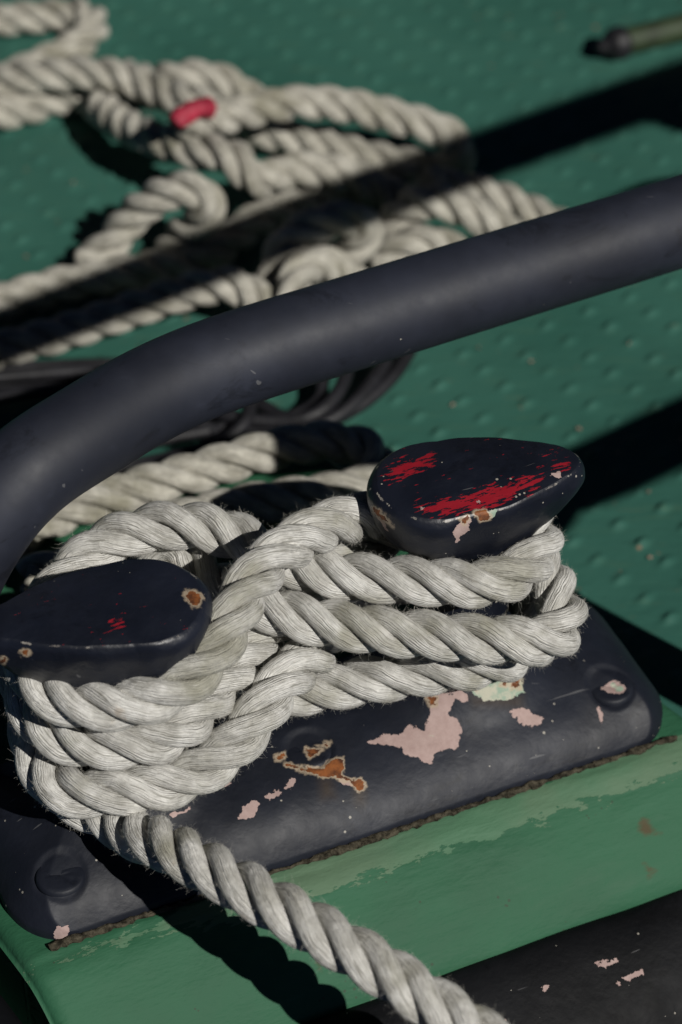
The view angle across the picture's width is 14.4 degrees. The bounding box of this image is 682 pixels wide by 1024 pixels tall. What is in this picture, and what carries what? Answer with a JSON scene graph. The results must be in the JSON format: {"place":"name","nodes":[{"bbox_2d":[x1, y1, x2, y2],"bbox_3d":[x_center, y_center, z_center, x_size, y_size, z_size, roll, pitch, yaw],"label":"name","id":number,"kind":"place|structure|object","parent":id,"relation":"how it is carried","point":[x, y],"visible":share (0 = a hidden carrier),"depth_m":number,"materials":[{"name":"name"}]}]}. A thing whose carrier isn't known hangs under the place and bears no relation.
{"place":"outdoors","nodes":[
{"label":"outdoors","id":0,"kind":"place"},
{"bbox_2d":[0,0,681,716],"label":"deck","id":1,"kind":"structure","parent":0,"point":[548,102],"depth_m":1.66,"materials":[{"name":"paint"}]},
{"bbox_2d":[0,0,108,66],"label":"rope","id":2,"kind":"object","parent":1,"relation":"on","point":[83,25],"visible":0.77,"depth_m":1.76,"materials":[{"name":"white fabric"}]},
{"bbox_2d":[0,89,117,129],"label":"rope","id":3,"kind":"object","parent":1,"relation":"on","point":[19,110],"visible":0.73,"depth_m":1.70,"materials":[{"name":"white fabric"}]},
{"bbox_2d":[0,378,218,421],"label":"cable","id":4,"kind":"object","parent":1,"relation":"on","point":[50,382],"visible":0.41,"depth_m":1.51,"materials":[{"name":"black rubber"}]},
{"bbox_2d":[0,384,226,437],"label":"cable","id":5,"kind":"object","parent":1,"relation":"on","point":[24,393],"visible":0.23,"depth_m":1.49,"materials":[{"name":"black rubber"}]},
{"bbox_2d":[0,55,233,141],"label":"rope","id":6,"kind":"object","parent":1,"relation":"on","point":[158,91],"visible":0.73,"depth_m":1.67,"materials":[{"name":"white fabric"}]},
{"bbox_2d":[0,265,274,369],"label":"rope","id":7,"kind":"object","parent":1,"relation":"on","point":[126,311],"visible":0.82,"depth_m":1.52,"materials":[{"name":"white fabric"}]},
{"bbox_2d":[73,170,226,262],"bbox_3d":[-0.112,-0.171,1.569,0.092,0.071,0.036,0,42,0],"label":"rope","id":8,"kind":"object","parent":1,"relation":"on","point":[201,198],"visible":0.94,"depth_m":1.56,"materials":[{"name":"white fabric"}]},
{"bbox_2d":[0,363,353,428],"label":"cable","id":9,"kind":"object","parent":1,"relation":"on","point":[331,400],"visible":0.54,"depth_m":1.48,"materials":[{"name":"black rubber"}]},
{"bbox_2d":[124,403,255,467],"bbox_3d":[-0.083,-0.048,1.471,0.064,0.022,0.153,28,49,28],"label":"cable","id":10,"kind":"object","parent":1,"relation":"on","point":[241,426],"visible":0.27,"depth_m":1.46,"materials":[{"name":"black rubber"}]},
{"bbox_2d":[116,431,266,472],"bbox_3d":[-0.088,-0.027,1.458,0.174,0.010,0.016,-15,44,-16],"label":"cable","id":11,"kind":"object","parent":1,"relation":"on","point":[156,460],"visible":0.14,"depth_m":1.45,"materials":[{"name":"black rubber"}]},
{"bbox_2d":[122,58,263,98],"bbox_3d":[-0.096,-0.265,1.691,0.128,0.046,0.037,17,45,18],"label":"rope","id":12,"kind":"object","parent":1,"relation":"on","point":[223,81],"visible":0.4,"depth_m":1.67,"materials":[{"name":"white fabric"}]},
{"bbox_2d":[1,352,416,422],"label":"cable","id":13,"kind":"object","parent":1,"relation":"on","point":[396,371],"visible":0.36,"depth_m":1.49,"materials":[{"name":"black rubber"}]},
{"bbox_2d":[0,157,422,317],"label":"rope","id":14,"kind":"object","parent":1,"relation":"on","point":[244,226],"visible":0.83,"depth_m":1.57,"materials":[{"name":"white fabric"}]},
{"bbox_2d":[156,380,328,447],"bbox_3d":[-0.055,-0.058,1.486,0.067,0.018,0.152,34,52,32],"label":"cable","id":15,"kind":"object","parent":1,"relation":"on","point":[321,392],"visible":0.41,"depth_m":1.47,"materials":[{"name":"black rubber"}]},
{"bbox_2d":[80,89,406,207],"bbox_3d":[-0.069,-0.214,1.620,0.233,0.063,0.076,19,45,20],"label":"rope","id":16,"kind":"object","parent":1,"relation":"on","point":[238,164],"visible":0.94,"depth_m":1.60,"materials":[{"name":"white fabric"}]},
{"bbox_2d":[244,360,392,434],"bbox_3d":[-0.023,-0.063,1.488,0.168,0.022,0.065,-22,47,-23],"label":"cable","id":17,"kind":"object","parent":1,"relation":"on","point":[351,404],"visible":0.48,"depth_m":1.47,"materials":[{"name":"black rubber"}]},
{"bbox_2d":[255,200,383,295],"bbox_3d":[-0.018,-0.146,1.552,0.094,0.061,0.033,-26,48,-26],"label":"rope","id":18,"kind":"object","parent":1,"relation":"on","point":[359,229],"visible":0.71,"depth_m":1.54,"materials":[{"name":"white fabric"}]},
{"bbox_2d":[276,245,365,295],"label":"rope","id":19,"kind":"object","parent":1,"relation":"on","point":[308,266],"visible":0.46,"depth_m":1.52,"materials":[{"name":"white fabric"}]},
{"bbox_2d":[169,84,475,177],"bbox_3d":[-0.015,-0.238,1.642,0.188,0.079,0.079,-8,43,-9],"label":"rope","id":20,"kind":"object","parent":1,"relation":"on","point":[264,119],"visible":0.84,"depth_m":1.63,"materials":[{"name":"white fabric"}]},
{"bbox_2d":[168,96,216,128],"bbox_3d":[-0.087,-0.232,1.574,0.029,0.016,0.014,-29,49,-28],"label":"tape","id":21,"kind":"object","parent":20,"relation":"on","point":[186,114],"visible":1,"depth_m":1.57,"materials":[{"name":"red plastic"}]},
{"bbox_2d":[0,458,681,1023],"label":"coaming","id":22,"kind":"object","parent":1,"relation":"on","point":[446,894],"visible":0.26,"depth_m":1.19,"materials":[{"name":"green paint"}]},
{"bbox_2d":[15,420,393,592],"bbox_3d":[-0.081,-0.001,1.339,0.234,0.032,0.063,-17,45,-18],"label":"rope","id":23,"kind":"object","parent":22,"relation":"on","point":[205,471],"visible":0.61,"depth_m":1.34,"materials":[{"name":"white fabric"}]},
{"bbox_2d":[0,437,676,950],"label":"mooring cleat","id":24,"kind":"object","parent":22,"relation":"on","point":[328,783],"visible":0.66,"depth_m":1.17,"materials":[{"name":"black paint"}]},
{"bbox_2d":[0,489,587,1023],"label":"mooring rope","id":25,"kind":"object","parent":24,"relation":"attached to","point":[320,583],"visible":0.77,"depth_m":1.14,"materials":[{"name":"white fabric"}]},
{"bbox_2d":[305,889,681,1023],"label":"rubbing strake","id":26,"kind":"object","parent":22,"relation":"attached to","point":[624,967],"visible":0.84,"depth_m":1.19,"materials":[{"name":"paint"}]},
{"bbox_2d":[0,174,681,593],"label":"guard rail","id":27,"kind":"object","parent":1,"relation":"on","point":[60,450],"visible":0.95,"depth_m":1.18,"materials":[{"name":"metal"}]},
{"bbox_2d":[371,224,465,266],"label":"rope","id":28,"kind":"object","parent":1,"relation":"on","point":[409,240],"visible":0.45,"depth_m":1.57,"materials":[{"name":"white fabric"}]},
{"bbox_2d":[379,182,520,235],"bbox_3d":[0.081,-0.164,1.575,0.134,0.054,0.025,10,43,11],"label":"rope","id":29,"kind":"object","parent":1,"relation":"on","point":[474,214],"visible":0.54,"depth_m":1.56,"materials":[{"name":"white fabric"}]},
{"bbox_2d":[416,164,564,221],"bbox_3d":[0.095,-0.185,1.611,0.105,0.034,0.027,16,44,17],"label":"rope","id":30,"kind":"object","parent":1,"relation":"on","point":[517,202],"visible":0.56,"depth_m":1.61,"materials":[{"name":"white fabric"}]},
{"bbox_2d":[595,13,681,60],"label":"spar","id":31,"kind":"object","parent":1,"relation":"on","point":[618,42],"visible":1,"depth_m":1.75,"materials":[{"name":"paint"}]}
]}

